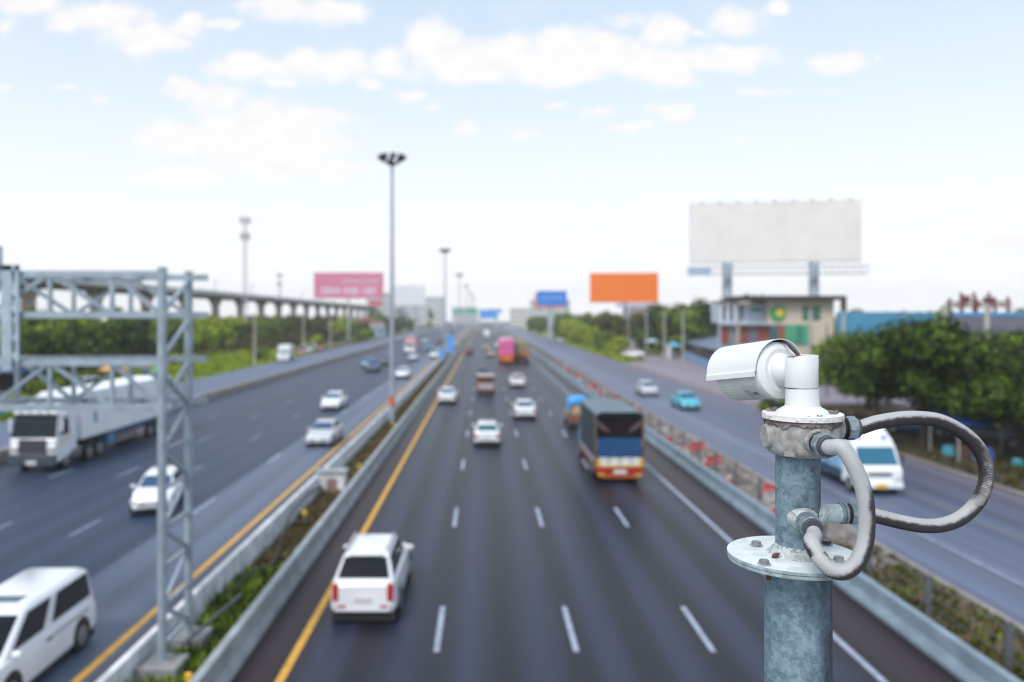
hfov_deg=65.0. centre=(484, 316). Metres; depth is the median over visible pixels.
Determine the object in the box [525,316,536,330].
tree
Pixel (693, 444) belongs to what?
traffic barrier
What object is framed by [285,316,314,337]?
tree
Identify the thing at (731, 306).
window
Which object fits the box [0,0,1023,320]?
sky
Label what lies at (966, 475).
kerb
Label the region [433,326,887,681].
road marking
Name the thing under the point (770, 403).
bush
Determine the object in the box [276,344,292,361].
box truck
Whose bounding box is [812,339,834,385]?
bush
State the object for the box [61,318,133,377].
tree
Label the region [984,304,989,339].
utility pole
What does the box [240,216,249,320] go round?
telecom mast
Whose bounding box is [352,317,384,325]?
building
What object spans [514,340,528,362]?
cargo truck
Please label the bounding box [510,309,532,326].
building
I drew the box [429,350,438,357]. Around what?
sedan
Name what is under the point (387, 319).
tree
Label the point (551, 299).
billboard
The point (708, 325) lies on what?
tree
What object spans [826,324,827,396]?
utility pole
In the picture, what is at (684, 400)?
sedan
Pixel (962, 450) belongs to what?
tarpaulin stall
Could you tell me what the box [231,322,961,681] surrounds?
road
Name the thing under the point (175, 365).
bush
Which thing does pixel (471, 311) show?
road sign
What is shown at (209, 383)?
road
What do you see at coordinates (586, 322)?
tree
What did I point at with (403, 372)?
sedan
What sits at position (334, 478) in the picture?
utility box
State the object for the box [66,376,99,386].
minivan
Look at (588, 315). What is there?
tree
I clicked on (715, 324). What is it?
tree
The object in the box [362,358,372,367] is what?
sedan
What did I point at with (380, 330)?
building
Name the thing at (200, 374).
grass bank
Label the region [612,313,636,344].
tree
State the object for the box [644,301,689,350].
tree
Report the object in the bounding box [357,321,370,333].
tree
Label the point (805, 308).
window
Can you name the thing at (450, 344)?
median sign
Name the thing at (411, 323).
tree
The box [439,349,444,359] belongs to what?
median sign
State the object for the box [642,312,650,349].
utility pole
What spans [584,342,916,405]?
forecourt
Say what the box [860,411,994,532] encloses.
conduit
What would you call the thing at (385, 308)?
building
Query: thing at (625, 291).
billboard
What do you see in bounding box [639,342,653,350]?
bush
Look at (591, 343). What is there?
bush
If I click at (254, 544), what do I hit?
concrete barrier
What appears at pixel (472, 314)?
lamp mast
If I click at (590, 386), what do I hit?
traffic barrier
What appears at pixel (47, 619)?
minivan
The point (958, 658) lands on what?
concrete barrier
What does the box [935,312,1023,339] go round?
hoarding
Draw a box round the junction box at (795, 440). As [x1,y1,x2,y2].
[760,416,862,458]
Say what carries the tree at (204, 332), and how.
on the grass bank
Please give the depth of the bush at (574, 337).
239.51 m
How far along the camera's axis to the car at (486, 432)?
51.72 m
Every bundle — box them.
[941,444,954,456]
[972,446,994,461]
[1011,457,1023,466]
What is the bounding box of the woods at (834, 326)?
[834,316,835,335]
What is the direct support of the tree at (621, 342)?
on the forecourt
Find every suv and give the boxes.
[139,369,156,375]
[331,532,412,620]
[381,354,389,364]
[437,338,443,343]
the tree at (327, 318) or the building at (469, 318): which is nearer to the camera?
the tree at (327, 318)
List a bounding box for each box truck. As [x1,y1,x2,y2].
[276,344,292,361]
[405,336,417,352]
[483,330,489,338]
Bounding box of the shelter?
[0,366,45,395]
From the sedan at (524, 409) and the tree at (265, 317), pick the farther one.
the tree at (265, 317)
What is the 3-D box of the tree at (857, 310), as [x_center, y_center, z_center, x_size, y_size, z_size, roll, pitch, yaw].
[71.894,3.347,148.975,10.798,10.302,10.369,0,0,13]
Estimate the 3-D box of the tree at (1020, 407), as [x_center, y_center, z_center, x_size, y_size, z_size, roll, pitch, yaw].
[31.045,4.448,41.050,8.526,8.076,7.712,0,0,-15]
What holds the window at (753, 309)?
in the commercial building at (761, 318)
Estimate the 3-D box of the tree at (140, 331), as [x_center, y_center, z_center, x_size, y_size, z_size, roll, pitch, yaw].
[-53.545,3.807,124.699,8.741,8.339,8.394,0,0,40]
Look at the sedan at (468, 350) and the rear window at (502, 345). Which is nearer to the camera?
the rear window at (502, 345)
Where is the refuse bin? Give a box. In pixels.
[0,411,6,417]
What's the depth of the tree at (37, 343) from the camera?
83.13 m
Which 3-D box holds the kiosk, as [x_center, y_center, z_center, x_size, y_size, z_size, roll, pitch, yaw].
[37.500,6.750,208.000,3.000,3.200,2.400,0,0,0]
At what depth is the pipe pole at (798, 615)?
2.02 m
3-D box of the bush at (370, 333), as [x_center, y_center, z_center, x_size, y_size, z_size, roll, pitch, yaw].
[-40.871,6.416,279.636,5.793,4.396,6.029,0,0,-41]
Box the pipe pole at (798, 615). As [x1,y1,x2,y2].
[727,455,860,681]
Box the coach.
[498,337,513,363]
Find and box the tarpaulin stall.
[929,407,1020,461]
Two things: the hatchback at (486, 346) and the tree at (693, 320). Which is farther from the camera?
the hatchback at (486, 346)
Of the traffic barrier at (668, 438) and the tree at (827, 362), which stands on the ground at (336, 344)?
the tree at (827, 362)
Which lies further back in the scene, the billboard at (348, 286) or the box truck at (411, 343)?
the billboard at (348, 286)
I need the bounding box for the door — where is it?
[327,479,336,489]
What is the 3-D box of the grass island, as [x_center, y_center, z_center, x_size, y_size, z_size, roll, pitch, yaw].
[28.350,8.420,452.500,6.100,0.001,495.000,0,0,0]
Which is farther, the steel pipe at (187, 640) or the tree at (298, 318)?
the tree at (298, 318)
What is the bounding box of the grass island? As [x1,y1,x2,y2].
[518,327,581,348]
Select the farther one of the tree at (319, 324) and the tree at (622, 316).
the tree at (319, 324)
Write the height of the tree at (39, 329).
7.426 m
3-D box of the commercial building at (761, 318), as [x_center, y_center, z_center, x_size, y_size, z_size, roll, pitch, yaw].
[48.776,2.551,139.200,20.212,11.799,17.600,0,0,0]
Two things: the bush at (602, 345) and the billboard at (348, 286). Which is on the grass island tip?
the bush at (602, 345)
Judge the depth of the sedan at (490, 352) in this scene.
165.82 m
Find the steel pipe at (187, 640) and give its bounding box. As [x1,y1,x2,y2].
[181,593,241,646]
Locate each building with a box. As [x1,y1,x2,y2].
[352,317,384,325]
[367,293,397,318]
[370,326,386,335]
[399,297,443,324]
[452,307,476,323]
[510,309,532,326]
[530,300,570,317]
[544,305,567,318]
[628,307,672,343]
[710,296,846,366]
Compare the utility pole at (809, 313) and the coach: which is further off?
the coach
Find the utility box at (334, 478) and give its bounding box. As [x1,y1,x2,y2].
[315,468,348,492]
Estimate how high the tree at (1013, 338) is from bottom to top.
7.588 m
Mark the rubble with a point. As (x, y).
(763, 503)
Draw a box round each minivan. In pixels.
[0,568,95,681]
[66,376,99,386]
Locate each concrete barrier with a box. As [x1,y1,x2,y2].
[0,323,458,463]
[96,321,478,681]
[189,322,479,681]
[491,321,1021,681]
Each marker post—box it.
[185,672,192,681]
[302,510,306,523]
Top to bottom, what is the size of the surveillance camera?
0.204 m
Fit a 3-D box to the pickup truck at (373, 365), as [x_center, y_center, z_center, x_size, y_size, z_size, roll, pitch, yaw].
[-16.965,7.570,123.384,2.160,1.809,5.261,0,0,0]
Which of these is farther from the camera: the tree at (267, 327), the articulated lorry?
the tree at (267, 327)
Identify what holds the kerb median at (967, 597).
on the median at (832, 528)
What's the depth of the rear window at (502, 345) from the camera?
140.34 m
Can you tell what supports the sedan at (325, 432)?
on the road opposite
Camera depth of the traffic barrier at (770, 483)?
37.78 m
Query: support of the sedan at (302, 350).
on the ground at (336, 344)
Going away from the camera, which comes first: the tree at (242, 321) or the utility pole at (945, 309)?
the utility pole at (945, 309)
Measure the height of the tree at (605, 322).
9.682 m
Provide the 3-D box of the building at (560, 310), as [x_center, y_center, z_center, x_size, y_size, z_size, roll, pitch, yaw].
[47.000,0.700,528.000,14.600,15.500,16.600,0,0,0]
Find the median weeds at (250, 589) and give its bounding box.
[124,559,283,681]
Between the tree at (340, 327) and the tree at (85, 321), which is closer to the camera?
the tree at (85, 321)
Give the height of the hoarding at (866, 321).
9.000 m
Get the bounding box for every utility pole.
[248,313,260,367]
[299,314,303,344]
[330,314,330,347]
[625,312,631,348]
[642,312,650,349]
[659,312,668,357]
[678,311,688,361]
[736,319,739,344]
[803,310,816,354]
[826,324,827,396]
[842,313,844,333]
[943,304,947,320]
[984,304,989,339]
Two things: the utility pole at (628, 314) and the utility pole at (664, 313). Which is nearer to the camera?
the utility pole at (664, 313)
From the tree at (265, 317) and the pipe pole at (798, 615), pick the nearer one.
the pipe pole at (798, 615)
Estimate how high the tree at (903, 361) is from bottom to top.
8.964 m
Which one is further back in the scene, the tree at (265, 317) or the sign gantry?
the tree at (265, 317)
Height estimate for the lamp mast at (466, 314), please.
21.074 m
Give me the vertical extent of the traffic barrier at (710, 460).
0.640 m
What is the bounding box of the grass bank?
[0,352,317,421]
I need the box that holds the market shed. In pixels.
[684,335,765,359]
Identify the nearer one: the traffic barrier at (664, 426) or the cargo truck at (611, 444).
the cargo truck at (611, 444)
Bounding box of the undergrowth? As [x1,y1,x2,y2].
[78,331,342,366]
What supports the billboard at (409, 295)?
on the ground at (336, 344)
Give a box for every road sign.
[454,310,463,328]
[466,309,477,330]
[479,310,497,332]
[488,309,501,331]
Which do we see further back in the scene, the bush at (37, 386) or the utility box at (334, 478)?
the bush at (37, 386)
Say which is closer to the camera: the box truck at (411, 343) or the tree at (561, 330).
the box truck at (411, 343)
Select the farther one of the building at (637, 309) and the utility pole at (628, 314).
the building at (637, 309)
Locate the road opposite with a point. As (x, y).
(236, 475)
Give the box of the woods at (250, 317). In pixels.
[0,315,355,330]
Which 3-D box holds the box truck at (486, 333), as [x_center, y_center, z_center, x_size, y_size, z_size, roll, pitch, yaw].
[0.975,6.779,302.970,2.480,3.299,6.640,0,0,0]
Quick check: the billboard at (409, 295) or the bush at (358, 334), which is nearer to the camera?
the bush at (358, 334)
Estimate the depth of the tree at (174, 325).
140.76 m
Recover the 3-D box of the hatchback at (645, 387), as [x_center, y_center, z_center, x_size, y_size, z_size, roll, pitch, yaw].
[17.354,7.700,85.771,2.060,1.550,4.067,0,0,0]
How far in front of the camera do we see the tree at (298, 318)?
260.66 m
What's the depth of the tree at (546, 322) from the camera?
343.90 m
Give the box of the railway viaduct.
[0,270,401,338]
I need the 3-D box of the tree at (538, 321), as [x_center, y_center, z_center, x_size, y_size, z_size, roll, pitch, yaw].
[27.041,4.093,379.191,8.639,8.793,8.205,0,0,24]
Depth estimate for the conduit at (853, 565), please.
1.85 m
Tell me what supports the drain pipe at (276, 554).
on the median weeds at (250, 589)
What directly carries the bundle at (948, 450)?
on the roadside path
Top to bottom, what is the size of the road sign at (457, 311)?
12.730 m
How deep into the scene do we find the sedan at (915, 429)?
56.90 m
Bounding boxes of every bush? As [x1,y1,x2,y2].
[19,377,65,396]
[167,353,194,372]
[249,348,269,360]
[293,339,314,350]
[308,335,325,348]
[348,330,367,341]
[361,328,375,340]
[570,334,581,343]
[587,336,596,346]
[594,341,607,350]
[604,345,619,354]
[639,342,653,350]
[645,340,666,354]
[756,399,784,409]
[810,336,871,361]
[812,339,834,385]
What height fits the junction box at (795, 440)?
0.103 m
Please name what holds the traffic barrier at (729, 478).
on the median at (832, 528)
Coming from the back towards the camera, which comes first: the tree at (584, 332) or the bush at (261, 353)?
the tree at (584, 332)
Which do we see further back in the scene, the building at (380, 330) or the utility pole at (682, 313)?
the building at (380, 330)
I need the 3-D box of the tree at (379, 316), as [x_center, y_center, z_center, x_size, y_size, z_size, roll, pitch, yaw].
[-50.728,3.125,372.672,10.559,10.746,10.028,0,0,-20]
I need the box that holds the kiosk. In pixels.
[624,336,634,348]
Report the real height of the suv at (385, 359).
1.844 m
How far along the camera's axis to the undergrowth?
202.24 m
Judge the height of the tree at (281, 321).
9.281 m
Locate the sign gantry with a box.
[0,246,212,681]
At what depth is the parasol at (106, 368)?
90.92 m
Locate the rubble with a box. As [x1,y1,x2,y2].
[541,354,903,565]
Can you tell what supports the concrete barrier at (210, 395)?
on the ground at (336, 344)
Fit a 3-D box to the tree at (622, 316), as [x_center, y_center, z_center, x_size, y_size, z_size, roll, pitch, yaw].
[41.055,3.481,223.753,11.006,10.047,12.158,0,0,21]
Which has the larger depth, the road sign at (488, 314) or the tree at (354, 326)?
the road sign at (488, 314)
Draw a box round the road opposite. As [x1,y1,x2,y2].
[0,324,474,681]
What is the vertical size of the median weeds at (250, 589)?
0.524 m
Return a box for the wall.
[684,351,708,367]
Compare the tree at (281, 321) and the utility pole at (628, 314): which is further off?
the tree at (281, 321)
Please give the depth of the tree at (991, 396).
46.34 m
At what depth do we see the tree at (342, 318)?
317.92 m
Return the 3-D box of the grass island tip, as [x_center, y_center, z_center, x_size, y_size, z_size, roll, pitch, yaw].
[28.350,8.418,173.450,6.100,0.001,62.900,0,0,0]
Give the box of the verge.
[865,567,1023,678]
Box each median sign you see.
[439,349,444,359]
[447,336,453,355]
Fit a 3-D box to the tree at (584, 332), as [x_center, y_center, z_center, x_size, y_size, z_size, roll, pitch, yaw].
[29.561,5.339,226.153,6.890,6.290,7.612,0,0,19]
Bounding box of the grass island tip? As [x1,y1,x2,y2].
[584,349,629,363]
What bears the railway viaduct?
on the ground at (336, 344)
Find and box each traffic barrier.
[587,384,595,389]
[656,423,668,432]
[666,433,671,441]
[681,445,689,455]
[689,439,703,450]
[707,453,721,465]
[726,475,733,484]
[762,481,774,494]
[762,487,774,504]
[768,505,774,512]
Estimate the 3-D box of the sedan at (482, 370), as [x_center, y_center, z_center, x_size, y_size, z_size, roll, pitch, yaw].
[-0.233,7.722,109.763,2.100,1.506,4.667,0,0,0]
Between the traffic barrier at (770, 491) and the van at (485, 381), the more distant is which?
the van at (485, 381)
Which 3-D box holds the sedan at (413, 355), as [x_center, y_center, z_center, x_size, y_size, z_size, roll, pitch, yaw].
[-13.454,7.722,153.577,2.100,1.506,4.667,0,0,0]
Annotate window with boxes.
[60,417,68,434]
[500,343,512,347]
[722,305,725,319]
[730,305,733,319]
[739,305,743,319]
[751,307,762,311]
[802,305,810,319]
[812,305,820,319]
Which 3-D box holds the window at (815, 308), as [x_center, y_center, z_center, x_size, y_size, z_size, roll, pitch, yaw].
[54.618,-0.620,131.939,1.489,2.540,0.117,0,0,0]
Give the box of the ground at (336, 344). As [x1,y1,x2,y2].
[3,321,1012,463]
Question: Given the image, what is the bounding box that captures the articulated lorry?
[8,376,170,468]
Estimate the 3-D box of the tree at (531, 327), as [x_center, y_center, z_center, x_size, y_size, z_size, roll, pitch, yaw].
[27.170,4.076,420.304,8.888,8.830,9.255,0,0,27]
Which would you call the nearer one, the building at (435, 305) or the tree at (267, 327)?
the tree at (267, 327)
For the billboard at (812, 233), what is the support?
on the ground at (336, 344)
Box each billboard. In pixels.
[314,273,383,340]
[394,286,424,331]
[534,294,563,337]
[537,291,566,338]
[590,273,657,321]
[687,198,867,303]
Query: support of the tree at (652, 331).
on the ground at (336, 344)
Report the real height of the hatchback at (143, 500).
1.550 m
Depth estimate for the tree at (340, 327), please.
281.84 m
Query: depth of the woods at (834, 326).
257.20 m
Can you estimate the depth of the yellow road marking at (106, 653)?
27.46 m
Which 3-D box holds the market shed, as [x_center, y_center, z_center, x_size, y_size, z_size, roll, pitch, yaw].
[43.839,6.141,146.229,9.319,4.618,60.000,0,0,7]
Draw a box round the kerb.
[629,364,1023,496]
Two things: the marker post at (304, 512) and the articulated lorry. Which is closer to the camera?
the marker post at (304, 512)
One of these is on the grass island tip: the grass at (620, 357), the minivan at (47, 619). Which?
the grass at (620, 357)
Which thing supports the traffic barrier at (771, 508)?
on the median at (832, 528)
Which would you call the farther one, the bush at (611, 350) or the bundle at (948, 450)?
the bush at (611, 350)
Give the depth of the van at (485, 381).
85.67 m
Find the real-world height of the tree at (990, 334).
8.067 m
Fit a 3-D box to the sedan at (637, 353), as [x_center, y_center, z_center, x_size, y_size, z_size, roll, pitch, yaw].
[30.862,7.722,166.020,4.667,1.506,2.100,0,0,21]
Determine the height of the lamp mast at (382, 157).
21.074 m
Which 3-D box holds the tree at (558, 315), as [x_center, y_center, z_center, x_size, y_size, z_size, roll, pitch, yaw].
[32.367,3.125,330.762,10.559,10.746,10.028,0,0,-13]
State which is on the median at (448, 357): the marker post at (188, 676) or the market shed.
the marker post at (188, 676)
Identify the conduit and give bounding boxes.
[803,439,875,580]
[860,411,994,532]
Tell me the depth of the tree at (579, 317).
297.30 m
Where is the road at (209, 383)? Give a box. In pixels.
[0,323,453,447]
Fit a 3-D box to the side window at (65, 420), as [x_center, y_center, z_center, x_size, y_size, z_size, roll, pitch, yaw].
[-23.113,6.029,44.225,0.075,0.902,0.850,0,0,0]
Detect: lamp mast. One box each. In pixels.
[377,152,406,423]
[439,248,450,360]
[456,274,462,344]
[463,285,468,336]
[471,296,473,329]
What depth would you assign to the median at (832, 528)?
43.00 m
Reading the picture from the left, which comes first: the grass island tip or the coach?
the coach
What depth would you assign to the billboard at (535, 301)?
311.85 m
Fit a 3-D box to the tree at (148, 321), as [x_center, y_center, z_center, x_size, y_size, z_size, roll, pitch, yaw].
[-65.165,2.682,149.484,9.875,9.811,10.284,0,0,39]
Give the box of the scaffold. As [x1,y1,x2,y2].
[946,292,1011,311]
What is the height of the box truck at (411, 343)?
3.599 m
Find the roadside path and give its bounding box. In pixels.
[754,404,1023,492]
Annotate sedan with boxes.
[297,348,306,353]
[305,419,343,445]
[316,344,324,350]
[320,391,347,409]
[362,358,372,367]
[395,367,410,378]
[408,352,418,360]
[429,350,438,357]
[437,387,458,402]
[464,348,473,354]
[475,367,489,378]
[486,349,495,356]
[508,374,524,386]
[511,399,535,418]
[622,350,644,356]
[670,391,700,409]
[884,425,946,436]
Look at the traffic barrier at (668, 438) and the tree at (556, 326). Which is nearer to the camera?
the traffic barrier at (668, 438)
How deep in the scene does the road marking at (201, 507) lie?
36.90 m
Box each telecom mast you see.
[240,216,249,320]
[277,273,281,296]
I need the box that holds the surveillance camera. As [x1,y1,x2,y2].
[706,339,844,423]
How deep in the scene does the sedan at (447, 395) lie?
76.88 m
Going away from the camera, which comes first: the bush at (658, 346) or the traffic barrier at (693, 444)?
the traffic barrier at (693, 444)
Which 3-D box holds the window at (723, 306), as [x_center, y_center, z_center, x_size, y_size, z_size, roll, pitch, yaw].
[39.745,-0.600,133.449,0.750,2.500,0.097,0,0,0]
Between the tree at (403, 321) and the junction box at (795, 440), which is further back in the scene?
the tree at (403, 321)
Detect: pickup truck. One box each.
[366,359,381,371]
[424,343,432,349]
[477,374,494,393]
[564,395,588,428]
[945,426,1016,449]
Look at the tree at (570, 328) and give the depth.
250.74 m
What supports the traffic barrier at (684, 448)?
on the median at (832, 528)
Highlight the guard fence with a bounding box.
[529,343,1023,669]
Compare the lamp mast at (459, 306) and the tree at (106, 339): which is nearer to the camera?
the tree at (106, 339)
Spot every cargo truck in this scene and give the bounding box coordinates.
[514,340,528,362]
[578,399,644,477]
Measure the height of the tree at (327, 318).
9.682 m
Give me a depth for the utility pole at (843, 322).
99.86 m
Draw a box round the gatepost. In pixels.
[666,345,671,358]
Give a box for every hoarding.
[836,312,934,336]
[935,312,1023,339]
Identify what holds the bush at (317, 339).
on the ground at (336, 344)
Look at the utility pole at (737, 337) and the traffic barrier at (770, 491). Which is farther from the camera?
the utility pole at (737, 337)
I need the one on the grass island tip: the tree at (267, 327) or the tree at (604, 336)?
the tree at (604, 336)
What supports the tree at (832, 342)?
on the roadside path
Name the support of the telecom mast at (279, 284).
on the ground at (336, 344)
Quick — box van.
[821,428,903,491]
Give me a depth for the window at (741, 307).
133.39 m
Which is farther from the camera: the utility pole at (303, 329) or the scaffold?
the utility pole at (303, 329)
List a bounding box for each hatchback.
[130,466,183,513]
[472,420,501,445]
[483,344,489,349]
[635,380,657,395]
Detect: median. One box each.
[197,322,478,658]
[493,322,896,566]
[498,324,1023,633]
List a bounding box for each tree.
[0,322,53,353]
[0,323,84,387]
[13,305,80,350]
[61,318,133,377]
[71,311,109,343]
[101,304,153,339]
[115,318,168,355]
[150,318,193,354]
[180,317,218,353]
[202,313,237,349]
[220,315,251,335]
[232,322,259,346]
[247,318,280,345]
[248,314,275,336]
[256,313,289,340]
[283,314,308,335]
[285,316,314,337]
[310,317,333,334]
[311,314,337,327]
[327,319,347,339]
[336,316,357,336]
[344,321,358,337]
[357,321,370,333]
[366,312,386,325]
[383,315,396,333]
[394,319,403,333]
[396,316,407,329]
[405,318,417,330]
[426,308,433,329]
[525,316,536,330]
[528,316,544,330]
[532,316,546,333]
[544,315,554,334]
[549,317,565,337]
[553,311,573,323]
[558,317,583,338]
[563,313,585,322]
[563,321,584,341]
[577,324,600,343]
[583,309,613,320]
[583,319,601,332]
[591,313,613,340]
[591,329,613,347]
[605,335,631,352]
[611,311,634,340]
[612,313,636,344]
[622,312,645,342]
[628,303,668,349]
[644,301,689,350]
[657,305,707,355]
[688,296,719,338]
[713,292,762,335]
[819,325,907,415]
[819,329,893,410]
[828,310,1013,448]
[849,307,886,311]
[938,339,1023,459]
[970,326,1023,347]
[971,338,1016,347]
[982,306,1023,311]
[991,332,1023,349]
[1011,349,1023,431]
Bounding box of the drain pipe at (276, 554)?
[225,487,322,597]
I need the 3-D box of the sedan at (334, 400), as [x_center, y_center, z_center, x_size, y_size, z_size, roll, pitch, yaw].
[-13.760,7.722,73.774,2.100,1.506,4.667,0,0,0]
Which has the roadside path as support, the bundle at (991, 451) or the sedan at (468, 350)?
the bundle at (991, 451)
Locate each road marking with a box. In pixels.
[0,333,1023,585]
[71,327,471,681]
[193,344,442,513]
[275,324,479,681]
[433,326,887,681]
[758,429,1023,539]
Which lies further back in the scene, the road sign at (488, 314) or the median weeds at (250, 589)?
the road sign at (488, 314)
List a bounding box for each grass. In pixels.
[553,335,644,360]
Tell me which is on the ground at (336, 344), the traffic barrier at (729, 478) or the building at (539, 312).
the building at (539, 312)
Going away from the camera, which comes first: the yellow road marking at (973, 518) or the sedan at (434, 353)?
the yellow road marking at (973, 518)
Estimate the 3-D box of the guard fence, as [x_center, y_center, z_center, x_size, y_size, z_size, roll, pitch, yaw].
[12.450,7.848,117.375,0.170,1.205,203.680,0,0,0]
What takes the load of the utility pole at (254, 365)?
on the road at (209, 383)
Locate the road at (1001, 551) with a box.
[495,322,1023,625]
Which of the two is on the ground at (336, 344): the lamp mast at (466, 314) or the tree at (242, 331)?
the tree at (242, 331)
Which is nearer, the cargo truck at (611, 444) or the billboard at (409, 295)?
the cargo truck at (611, 444)
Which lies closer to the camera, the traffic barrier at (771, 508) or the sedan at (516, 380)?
the traffic barrier at (771, 508)
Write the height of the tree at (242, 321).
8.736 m
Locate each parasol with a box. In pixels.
[98,366,127,370]
[665,342,681,345]
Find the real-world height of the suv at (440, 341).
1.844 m
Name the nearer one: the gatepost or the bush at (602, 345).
the gatepost
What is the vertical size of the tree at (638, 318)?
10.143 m
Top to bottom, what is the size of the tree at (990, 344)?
7.189 m
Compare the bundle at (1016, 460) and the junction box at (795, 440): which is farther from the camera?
the bundle at (1016, 460)
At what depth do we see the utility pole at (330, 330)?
213.30 m
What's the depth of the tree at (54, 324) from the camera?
106.59 m
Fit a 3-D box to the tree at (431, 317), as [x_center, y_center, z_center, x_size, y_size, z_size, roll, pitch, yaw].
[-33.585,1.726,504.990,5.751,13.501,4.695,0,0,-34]
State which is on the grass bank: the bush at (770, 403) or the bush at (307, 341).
the bush at (307, 341)
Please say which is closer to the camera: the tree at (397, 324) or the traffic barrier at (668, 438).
the traffic barrier at (668, 438)
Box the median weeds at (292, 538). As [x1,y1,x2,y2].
[244,360,447,573]
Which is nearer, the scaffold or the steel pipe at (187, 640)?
the steel pipe at (187, 640)
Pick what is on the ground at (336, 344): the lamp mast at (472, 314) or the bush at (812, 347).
the bush at (812, 347)
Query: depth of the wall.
143.81 m
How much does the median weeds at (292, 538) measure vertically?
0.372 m
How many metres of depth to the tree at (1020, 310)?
140.34 m
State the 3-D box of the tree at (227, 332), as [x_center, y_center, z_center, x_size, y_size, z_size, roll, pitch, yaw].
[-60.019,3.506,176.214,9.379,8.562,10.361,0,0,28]
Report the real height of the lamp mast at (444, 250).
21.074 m
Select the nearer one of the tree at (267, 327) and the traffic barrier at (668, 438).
the traffic barrier at (668, 438)

